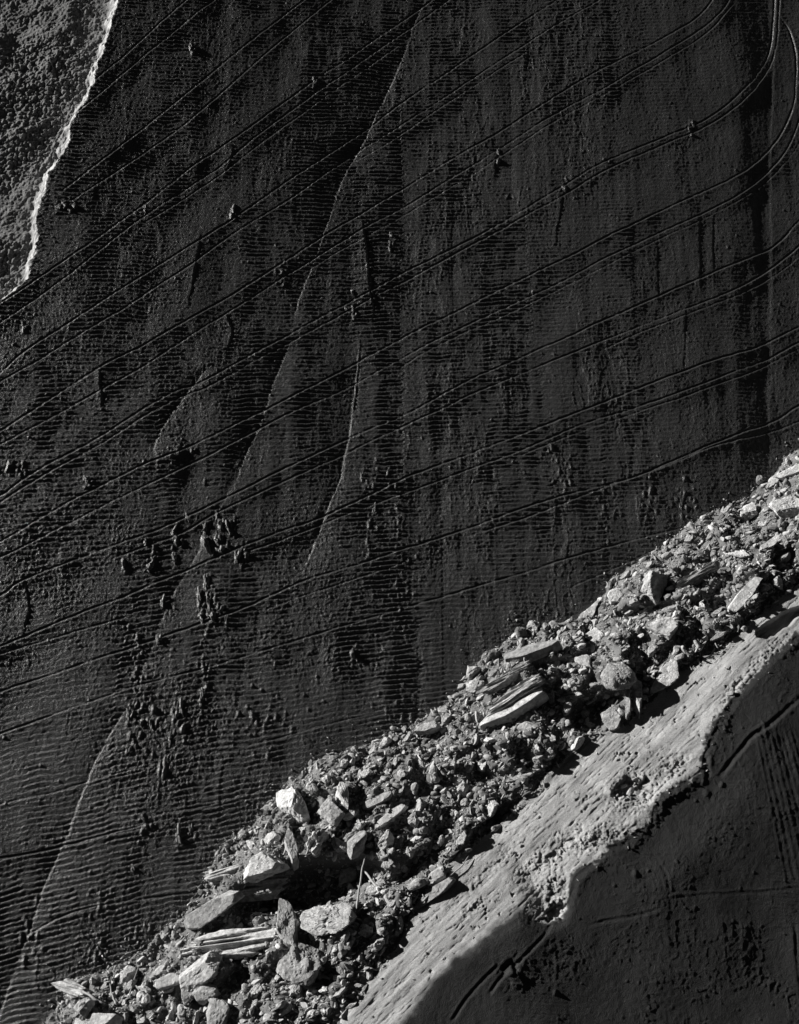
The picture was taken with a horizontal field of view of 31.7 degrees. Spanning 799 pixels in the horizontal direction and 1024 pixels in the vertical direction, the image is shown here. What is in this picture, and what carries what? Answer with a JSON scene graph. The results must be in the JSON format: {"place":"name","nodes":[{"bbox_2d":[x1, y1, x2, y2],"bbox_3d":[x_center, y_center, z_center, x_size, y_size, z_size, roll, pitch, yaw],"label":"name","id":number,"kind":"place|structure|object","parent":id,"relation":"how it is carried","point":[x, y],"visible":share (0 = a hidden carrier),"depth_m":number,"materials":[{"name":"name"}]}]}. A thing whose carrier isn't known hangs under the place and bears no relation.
{"place":"outdoors","nodes":[
{"label":"outdoors","id":0,"kind":"place"},
{"bbox_2d":[0,0,116,300],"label":"ground","id":1,"kind":"structure","parent":0,"point":[51,51],"depth_m":34.55,"materials":[{"name":"soil"}]},
{"bbox_2d":[176,823,180,845],"bbox_3d":[-4.344,6.344,27.620,0.111,0.048,0.488,-7,69,-3],"label":"mud lump","id":2,"kind":"object","parent":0,"point":[178,833],"visible":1,"depth_m":27.62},
{"bbox_2d":[0,0,798,1023],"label":"hillside","id":3,"kind":"structure","parent":0,"point":[616,390],"depth_m":31.56,"materials":[{"name":"soil"}]},
{"bbox_2d":[178,697,183,716],"bbox_3d":[-4.455,4.002,28.628,0.112,0.048,0.488,-8,69,-3],"label":"mud lump","id":4,"kind":"object","parent":3,"relation":"on","point":[180,706],"visible":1,"depth_m":28.64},
{"bbox_2d":[200,534,211,556],"bbox_3d":[-4.131,0.713,30.030,0.176,0.097,0.594,-19,70,-7],"label":"mud lump","id":5,"kind":"object","parent":3,"relation":"on","point":[204,543],"visible":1,"depth_m":30.03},
{"bbox_2d":[203,573,209,590],"bbox_3d":[-4.079,1.513,29.703,0.138,0.047,0.500,-1,69,0],"label":"mud lump","id":6,"kind":"object","parent":3,"relation":"on","point":[206,581],"visible":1,"depth_m":29.71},
{"bbox_2d":[39,432,798,1023],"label":"rubble","id":7,"kind":"object","parent":0,"point":[479,816],"visible":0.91,"depth_m":27.27,"materials":[{"name":"stone"}]},
{"bbox_2d":[51,978,92,997],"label":"rock","id":8,"kind":"object","parent":7,"relation":"on","point":[71,987],"visible":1,"depth_m":26.36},
{"bbox_2d":[74,997,94,1017],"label":"rock","id":9,"kind":"object","parent":7,"relation":"on","point":[83,1007],"visible":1,"depth_m":25.77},
{"bbox_2d":[81,990,103,1004],"bbox_3d":[-5.776,9.001,26.202,0.808,0.235,0.068,21,70,25],"label":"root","id":10,"kind":"object","parent":7,"relation":"on","point":[93,998],"visible":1,"depth_m":26.05,"materials":[{"name":"wood"}]},
{"bbox_2d":[74,1013,123,1023],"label":"rock","id":11,"kind":"object","parent":7,"relation":"on","point":[101,1018],"visible":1,"depth_m":25.61,"materials":[{"name":"stone"}]},
{"bbox_2d":[119,965,135,983],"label":"rock","id":12,"kind":"object","parent":7,"relation":"on","point":[127,973],"visible":1,"depth_m":26.41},
{"bbox_2d":[126,979,136,989],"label":"stone","id":13,"kind":"object","parent":7,"relation":"on","point":[129,984],"visible":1,"depth_m":26.23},
{"bbox_2d":[136,990,150,1004],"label":"rock","id":14,"kind":"object","parent":7,"relation":"on","point":[143,997],"visible":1,"depth_m":25.81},
{"bbox_2d":[138,985,150,992],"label":"rock","id":15,"kind":"object","parent":7,"relation":"on","point":[144,988],"visible":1,"depth_m":26.02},
{"bbox_2d":[149,965,165,978],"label":"rock","id":16,"kind":"object","parent":7,"relation":"on","point":[158,970],"visible":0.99,"depth_m":26.20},
{"bbox_2d":[155,973,179,989],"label":"rock","id":17,"kind":"object","parent":7,"relation":"on","point":[169,980],"visible":0.94,"depth_m":25.87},
{"bbox_2d":[166,1009,173,1020],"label":"stone","id":18,"kind":"object","parent":7,"relation":"on","point":[170,1015],"visible":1,"depth_m":25.60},
{"bbox_2d":[193,1010,198,1023],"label":"stone","id":19,"kind":"object","parent":7,"relation":"on","point":[196,1018],"visible":1,"depth_m":25.41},
{"bbox_2d":[179,949,222,1005],"bbox_3d":[-3.653,8.457,25.683,1.135,0.401,0.511,-40,59,-7],"label":"rock","id":20,"kind":"object","parent":7,"relation":"on","point":[198,973],"visible":0.99,"depth_m":25.52,"materials":[{"name":"stone"}]},
{"bbox_2d":[193,984,220,1004],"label":"rock","id":21,"kind":"object","parent":7,"relation":"on","point":[202,994],"visible":0.98,"depth_m":25.38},
{"bbox_2d":[184,890,244,929],"bbox_3d":[-3.486,7.476,26.458,1.283,0.233,0.369,-32,68,3],"label":"rock","id":22,"kind":"object","parent":7,"relation":"on","point":[207,912],"visible":1,"depth_m":26.37,"materials":[{"name":"stone"}]},
{"bbox_2d":[206,998,230,1023],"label":"rock","id":23,"kind":"object","parent":7,"relation":"on","point":[217,1011],"visible":1,"depth_m":25.05,"materials":[{"name":"stone"}]},
{"bbox_2d":[203,864,242,881],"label":"rock","id":24,"kind":"object","parent":7,"relation":"on","point":[216,875],"visible":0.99,"depth_m":26.99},
{"bbox_2d":[179,927,278,959],"bbox_3d":[-2.977,7.993,26.038,2.377,0.456,0.587,-12,66,14],"label":"rock","id":25,"kind":"object","parent":7,"relation":"on","point":[237,943],"visible":0.87,"depth_m":25.92,"materials":[{"name":"stone"}]},
{"bbox_2d":[246,840,255,848],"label":"rock","id":26,"kind":"object","parent":7,"relation":"on","point":[249,843],"visible":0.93,"depth_m":27.20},
{"bbox_2d":[249,983,262,993],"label":"stone","id":27,"kind":"object","parent":7,"relation":"on","point":[257,988],"visible":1,"depth_m":25.26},
{"bbox_2d":[237,872,287,902],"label":"rock","id":28,"kind":"object","parent":7,"relation":"on","point":[270,888],"visible":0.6,"depth_m":26.78,"materials":[{"name":"stone"}]},
{"bbox_2d":[243,852,289,882],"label":"rock","id":29,"kind":"object","parent":7,"relation":"on","point":[261,866],"visible":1,"depth_m":26.43,"materials":[{"name":"stone"}]},
{"bbox_2d":[263,831,280,844],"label":"rock","id":30,"kind":"object","parent":7,"relation":"on","point":[272,837],"visible":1,"depth_m":27.05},
{"bbox_2d":[276,898,298,947],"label":"rock","id":31,"kind":"object","parent":7,"relation":"on","point":[287,927],"visible":0.91,"depth_m":25.62,"materials":[{"name":"stone"}]},
{"bbox_2d":[283,1002,291,1013],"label":"stone","id":32,"kind":"object","parent":7,"relation":"on","point":[287,1008],"visible":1,"depth_m":24.82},
{"bbox_2d":[284,828,298,870],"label":"rock","id":33,"kind":"object","parent":7,"relation":"on","point":[291,847],"visible":1,"depth_m":26.76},
{"bbox_2d":[276,786,309,823],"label":"rock","id":34,"kind":"object","parent":7,"relation":"on","point":[290,801],"visible":1,"depth_m":27.37,"materials":[{"name":"stone"}]},
{"bbox_2d":[287,985,300,996],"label":"stone","id":35,"kind":"object","parent":7,"relation":"on","point":[292,988],"visible":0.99,"depth_m":25.15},
{"bbox_2d":[276,943,321,985],"bbox_3d":[-1.748,8.143,25.279,0.773,0.474,0.762,21,66,29],"label":"rock","id":36,"kind":"object","parent":7,"relation":"on","point":[300,964],"visible":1,"depth_m":25.11,"materials":[{"name":"stone"}]},
{"bbox_2d":[306,783,317,791],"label":"stone","id":37,"kind":"object","parent":7,"relation":"on","point":[311,787],"visible":1,"depth_m":27.34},
{"bbox_2d":[307,1009,319,1017],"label":"stone","id":38,"kind":"object","parent":7,"relation":"on","point":[312,1013],"visible":1,"depth_m":24.64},
{"bbox_2d":[303,828,328,857],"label":"rock","id":39,"kind":"object","parent":7,"relation":"on","point":[315,839],"visible":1,"depth_m":26.62,"materials":[{"name":"stone"}]},
{"bbox_2d":[300,902,356,935],"bbox_3d":[-1.275,7.431,25.477,1.086,0.535,0.588,-19,53,12],"label":"rock","id":40,"kind":"object","parent":7,"relation":"on","point":[324,920],"visible":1,"depth_m":25.34,"materials":[{"name":"stone"}]},
{"bbox_2d":[317,796,344,827],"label":"rock","id":41,"kind":"object","parent":7,"relation":"on","point":[331,812],"visible":1,"depth_m":26.84,"materials":[{"name":"stone"}]},
{"bbox_2d":[332,838,346,853],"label":"rock","id":42,"kind":"object","parent":7,"relation":"on","point":[339,846],"visible":1,"depth_m":26.59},
{"bbox_2d":[333,987,346,997],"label":"stone","id":43,"kind":"object","parent":7,"relation":"on","point":[339,992],"visible":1,"depth_m":24.71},
{"bbox_2d":[335,782,348,810],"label":"rock","id":44,"kind":"object","parent":7,"relation":"on","point":[342,793],"visible":1,"depth_m":26.98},
{"bbox_2d":[339,867,356,885],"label":"rock","id":45,"kind":"object","parent":7,"relation":"on","point":[348,875],"visible":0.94,"depth_m":27.14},
{"bbox_2d":[343,811,357,820],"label":"rock","id":46,"kind":"object","parent":7,"relation":"on","point":[348,816],"visible":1,"depth_m":26.85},
{"bbox_2d":[347,883,355,892],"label":"stone","id":47,"kind":"object","parent":7,"relation":"on","point":[350,887],"visible":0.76,"depth_m":26.57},
{"bbox_2d":[347,830,366,859],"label":"rock","id":48,"kind":"object","parent":7,"relation":"on","point":[356,845],"visible":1,"depth_m":26.41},
{"bbox_2d":[356,858,364,908],"bbox_3d":[-0.710,6.820,25.893,0.050,0.514,1.070,-6,61,13],"label":"stick","id":49,"kind":"object","parent":7,"relation":"on","point":[357,902],"visible":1,"depth_m":25.77,"materials":[{"name":"grey wood"}]},
{"bbox_2d":[360,768,369,777],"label":"stone","id":50,"kind":"object","parent":7,"relation":"on","point":[364,773],"visible":1,"depth_m":27.41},
{"bbox_2d":[358,924,372,937],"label":"stone","id":51,"kind":"object","parent":7,"relation":"on","point":[366,930],"visible":1,"depth_m":25.27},
{"bbox_2d":[365,885,380,893],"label":"stone","id":52,"kind":"object","parent":7,"relation":"on","point":[370,889],"visible":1,"depth_m":25.95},
{"bbox_2d":[362,791,392,809],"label":"rock","id":53,"kind":"object","parent":7,"relation":"on","point":[377,800],"visible":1,"depth_m":26.92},
{"bbox_2d":[373,938,384,950],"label":"stone","id":54,"kind":"object","parent":7,"relation":"on","point":[378,943],"visible":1,"depth_m":25.02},
{"bbox_2d":[379,737,390,746],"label":"rock","id":55,"kind":"object","parent":7,"relation":"on","point":[386,741],"visible":1,"depth_m":28.08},
{"bbox_2d":[377,829,393,850],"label":"rock","id":56,"kind":"object","parent":7,"relation":"on","point":[386,840],"visible":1,"depth_m":26.37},
{"bbox_2d":[381,858,393,868],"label":"stone","id":57,"kind":"object","parent":7,"relation":"on","point":[387,863],"visible":1,"depth_m":26.13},
{"bbox_2d":[375,804,407,828],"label":"rock","id":58,"kind":"object","parent":7,"relation":"on","point":[396,811],"visible":1,"depth_m":26.63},
{"bbox_2d":[396,916,403,933],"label":"stone","id":59,"kind":"object","parent":7,"relation":"on","point":[399,926],"visible":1,"depth_m":25.30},
{"bbox_2d":[397,769,407,777],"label":"stone","id":60,"kind":"object","parent":7,"relation":"on","point":[401,773],"visible":1,"depth_m":27.15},
{"bbox_2d":[406,847,415,858],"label":"stone","id":61,"kind":"object","parent":7,"relation":"on","point":[413,850],"visible":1,"depth_m":26.26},
{"bbox_2d":[408,810,421,826],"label":"stone","id":62,"kind":"object","parent":7,"relation":"on","point":[414,820],"visible":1,"depth_m":26.46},
{"bbox_2d":[411,782,418,794],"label":"stone","id":63,"kind":"object","parent":7,"relation":"on","point":[414,787],"visible":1,"depth_m":27.07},
{"bbox_2d":[405,878,427,890],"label":"rock","id":64,"kind":"object","parent":7,"relation":"on","point":[416,884],"visible":1,"depth_m":25.65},
{"bbox_2d":[416,759,426,772],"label":"stone","id":65,"kind":"object","parent":7,"relation":"on","point":[420,765],"visible":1,"depth_m":27.54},
{"bbox_2d":[416,798,427,811],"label":"stone","id":66,"kind":"object","parent":7,"relation":"on","point":[421,805],"visible":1,"depth_m":26.65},
{"bbox_2d":[414,720,441,734],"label":"rock","id":67,"kind":"object","parent":7,"relation":"on","point":[430,727],"visible":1,"depth_m":28.09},
{"bbox_2d":[430,773,439,783],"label":"rock","id":68,"kind":"object","parent":7,"relation":"on","point":[435,778],"visible":1,"depth_m":27.09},
{"bbox_2d":[428,866,445,884],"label":"rock","id":69,"kind":"object","parent":7,"relation":"on","point":[437,875],"visible":1,"depth_m":25.79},
{"bbox_2d":[441,715,451,724],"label":"stone","id":70,"kind":"object","parent":7,"relation":"on","point":[446,720],"visible":1,"depth_m":28.14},
{"bbox_2d":[456,831,466,845],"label":"stone","id":71,"kind":"object","parent":7,"relation":"on","point":[461,838],"visible":1,"depth_m":26.16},
{"bbox_2d":[457,782,468,794],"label":"stone","id":72,"kind":"object","parent":7,"relation":"on","point":[462,788],"visible":1,"depth_m":26.93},
{"bbox_2d":[466,665,480,680],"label":"rock","id":73,"kind":"object","parent":7,"relation":"on","point":[472,672],"visible":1,"depth_m":28.66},
{"bbox_2d":[466,676,483,692],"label":"stone","id":74,"kind":"object","parent":7,"relation":"on","point":[474,685],"visible":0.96,"depth_m":28.55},
{"bbox_2d":[477,761,486,771],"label":"stone","id":75,"kind":"object","parent":7,"relation":"on","point":[481,767],"visible":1,"depth_m":27.34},
{"bbox_2d":[486,800,497,818],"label":"stone","id":76,"kind":"object","parent":7,"relation":"on","point":[491,808],"visible":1,"depth_m":26.55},
{"bbox_2d":[475,659,532,695],"bbox_3d":[2.115,3.338,28.122,1.325,0.247,0.265,-30,38,7],"label":"rock","id":77,"kind":"object","parent":7,"relation":"on","point":[507,678],"visible":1,"depth_m":28.06,"materials":[{"name":"stone"}]},
{"bbox_2d":[479,691,548,729],"bbox_3d":[2.237,3.928,27.679,1.505,0.325,0.278,-28,38,8],"label":"rock","id":78,"kind":"object","parent":7,"relation":"on","point":[523,705],"visible":1,"depth_m":27.59,"materials":[{"name":"stone"}]},
{"bbox_2d":[485,674,543,717],"bbox_3d":[2.244,3.659,27.811,1.441,0.300,0.371,-32,38,5],"label":"rock","id":79,"kind":"object","parent":7,"relation":"on","point":[522,689],"visible":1,"depth_m":27.68,"materials":[{"name":"stone"}]},
{"bbox_2d":[515,627,526,636],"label":"rock","id":80,"kind":"object","parent":7,"relation":"on","point":[520,631],"visible":1,"depth_m":29.11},
{"bbox_2d":[517,721,538,732],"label":"rock","id":81,"kind":"object","parent":7,"relation":"on","point":[525,725],"visible":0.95,"depth_m":27.35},
{"bbox_2d":[527,620,537,633],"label":"rock","id":82,"kind":"object","parent":7,"relation":"on","point":[531,624],"visible":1,"depth_m":29.17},
{"bbox_2d":[504,640,562,662],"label":"rock","id":83,"kind":"object","parent":7,"relation":"on","point":[535,651],"visible":0.96,"depth_m":28.40,"materials":[{"name":"stone"}]},
{"bbox_2d":[532,755,542,763],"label":"stone","id":84,"kind":"object","parent":7,"relation":"on","point":[538,759],"visible":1,"depth_m":26.90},
{"bbox_2d":[543,747,555,760],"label":"stone","id":85,"kind":"object","parent":7,"relation":"on","point":[549,753],"visible":1,"depth_m":26.96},
{"bbox_2d":[544,733,555,741],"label":"stone","id":86,"kind":"object","parent":7,"relation":"on","point":[550,737],"visible":1,"depth_m":27.16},
{"bbox_2d":[562,702,571,715],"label":"stone","id":87,"kind":"object","parent":7,"relation":"on","point":[566,709],"visible":1,"depth_m":27.50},
{"bbox_2d":[569,691,583,698],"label":"stone","id":88,"kind":"object","parent":7,"relation":"on","point":[578,694],"visible":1,"depth_m":27.69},
{"bbox_2d":[571,736,584,750],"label":"rock","id":89,"kind":"object","parent":7,"relation":"on","point":[579,741],"visible":1,"depth_m":27.00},
{"bbox_2d":[574,654,591,668],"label":"rock","id":90,"kind":"object","parent":7,"relation":"on","point":[582,660],"visible":1,"depth_m":28.05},
{"bbox_2d":[578,599,598,618],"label":"rock","id":91,"kind":"object","parent":7,"relation":"on","point":[590,611],"visible":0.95,"depth_m":29.31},
{"bbox_2d":[585,627,603,644],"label":"rock","id":92,"kind":"object","parent":7,"relation":"on","point":[593,634],"visible":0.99,"depth_m":28.60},
{"bbox_2d":[600,707,620,731],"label":"rock","id":93,"kind":"object","parent":7,"relation":"on","point":[611,717],"visible":1,"depth_m":27.24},
{"bbox_2d":[607,588,622,603],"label":"rock","id":94,"kind":"object","parent":7,"relation":"on","point":[614,595],"visible":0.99,"depth_m":29.13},
{"bbox_2d":[600,663,636,689],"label":"rock","id":95,"kind":"object","parent":7,"relation":"on","point":[617,676],"visible":1,"depth_m":27.31,"materials":[{"name":"stone"}]},
{"bbox_2d":[625,691,630,719],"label":"rock","id":96,"kind":"object","parent":7,"relation":"on","point":[627,707],"visible":1,"depth_m":27.24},
{"bbox_2d":[629,598,639,606],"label":"stone","id":97,"kind":"object","parent":7,"relation":"on","point":[632,603],"visible":1,"depth_m":28.65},
{"bbox_2d":[630,679,641,717],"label":"rock","id":98,"kind":"object","parent":7,"relation":"on","point":[636,692],"visible":0.89,"depth_m":27.33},
{"bbox_2d":[647,644,656,657],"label":"stone","id":99,"kind":"object","parent":7,"relation":"on","point":[651,650],"visible":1,"depth_m":27.81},
{"bbox_2d":[640,570,667,605],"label":"rock","id":100,"kind":"object","parent":7,"relation":"on","point":[654,585],"visible":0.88,"depth_m":28.68,"materials":[{"name":"stone"}]},
{"bbox_2d":[649,614,677,639],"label":"rock","id":101,"kind":"object","parent":7,"relation":"on","point":[665,627],"visible":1,"depth_m":27.84,"materials":[{"name":"stone"}]},
{"bbox_2d":[650,659,678,693],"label":"rock","id":102,"kind":"object","parent":7,"relation":"on","point":[667,675],"visible":1,"depth_m":27.48,"materials":[{"name":"stone"}]},
{"bbox_2d":[674,546,684,556],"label":"stone","id":103,"kind":"object","parent":7,"relation":"on","point":[679,550],"visible":0.98,"depth_m":29.42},
{"bbox_2d":[684,534,692,543],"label":"stone","id":104,"kind":"object","parent":7,"relation":"on","point":[688,538],"visible":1,"depth_m":29.72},
{"bbox_2d":[671,559,720,588],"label":"rock","id":105,"kind":"object","parent":7,"relation":"on","point":[696,576],"visible":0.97,"depth_m":28.60,"materials":[{"name":"stone"}]},
{"bbox_2d":[711,631,727,640],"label":"stone","id":106,"kind":"object","parent":7,"relation":"on","point":[719,635],"visible":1,"depth_m":27.72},
{"bbox_2d":[723,550,749,557],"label":"rock","id":107,"kind":"object","parent":7,"relation":"on","point":[740,553],"visible":1,"depth_m":28.87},
{"bbox_2d":[727,576,762,612],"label":"rock","id":108,"kind":"object","parent":7,"relation":"on","point":[743,595],"visible":1,"depth_m":28.03,"materials":[{"name":"stone"}]},
{"bbox_2d":[738,502,757,521],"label":"rock","id":109,"kind":"object","parent":7,"relation":"on","point":[748,512],"visible":1,"depth_m":29.85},
{"bbox_2d":[756,475,765,484],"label":"rock","id":110,"kind":"object","parent":7,"relation":"on","point":[760,479],"visible":1,"depth_m":30.50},
{"bbox_2d":[758,534,780,550],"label":"rock","id":111,"kind":"object","parent":7,"relation":"on","point":[771,542],"visible":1,"depth_m":28.74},
{"bbox_2d":[766,471,779,487],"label":"rock","id":112,"kind":"object","parent":7,"relation":"on","point":[772,480],"visible":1,"depth_m":30.39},
{"bbox_2d":[772,576,782,590],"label":"stone","id":113,"kind":"object","parent":7,"relation":"on","point":[777,582],"visible":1,"depth_m":28.21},
{"bbox_2d":[773,551,790,565],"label":"rock","id":114,"kind":"object","parent":7,"relation":"on","point":[784,558],"visible":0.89,"depth_m":28.65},
{"bbox_2d":[769,494,798,519],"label":"rock","id":115,"kind":"object","parent":7,"relation":"on","point":[785,507],"visible":1,"depth_m":29.36,"materials":[{"name":"stone"}]},
{"bbox_2d":[775,464,798,480],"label":"rock","id":116,"kind":"object","parent":7,"relation":"on","point":[792,471],"visible":1,"depth_m":30.27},
{"bbox_2d":[340,584,798,1023],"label":"embankment","id":117,"kind":"structure","parent":0,"point":[513,872],"depth_m":26.14,"materials":[{"name":"stone"}]},
{"bbox_2d":[417,877,455,908],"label":"rock","id":118,"kind":"object","parent":117,"relation":"on","point":[438,889],"visible":1,"depth_m":25.58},
{"bbox_2d":[403,631,798,1023],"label":"terrace","id":119,"kind":"structure","parent":0,"point":[683,908],"depth_m":25.01,"materials":[{"name":"soil"}]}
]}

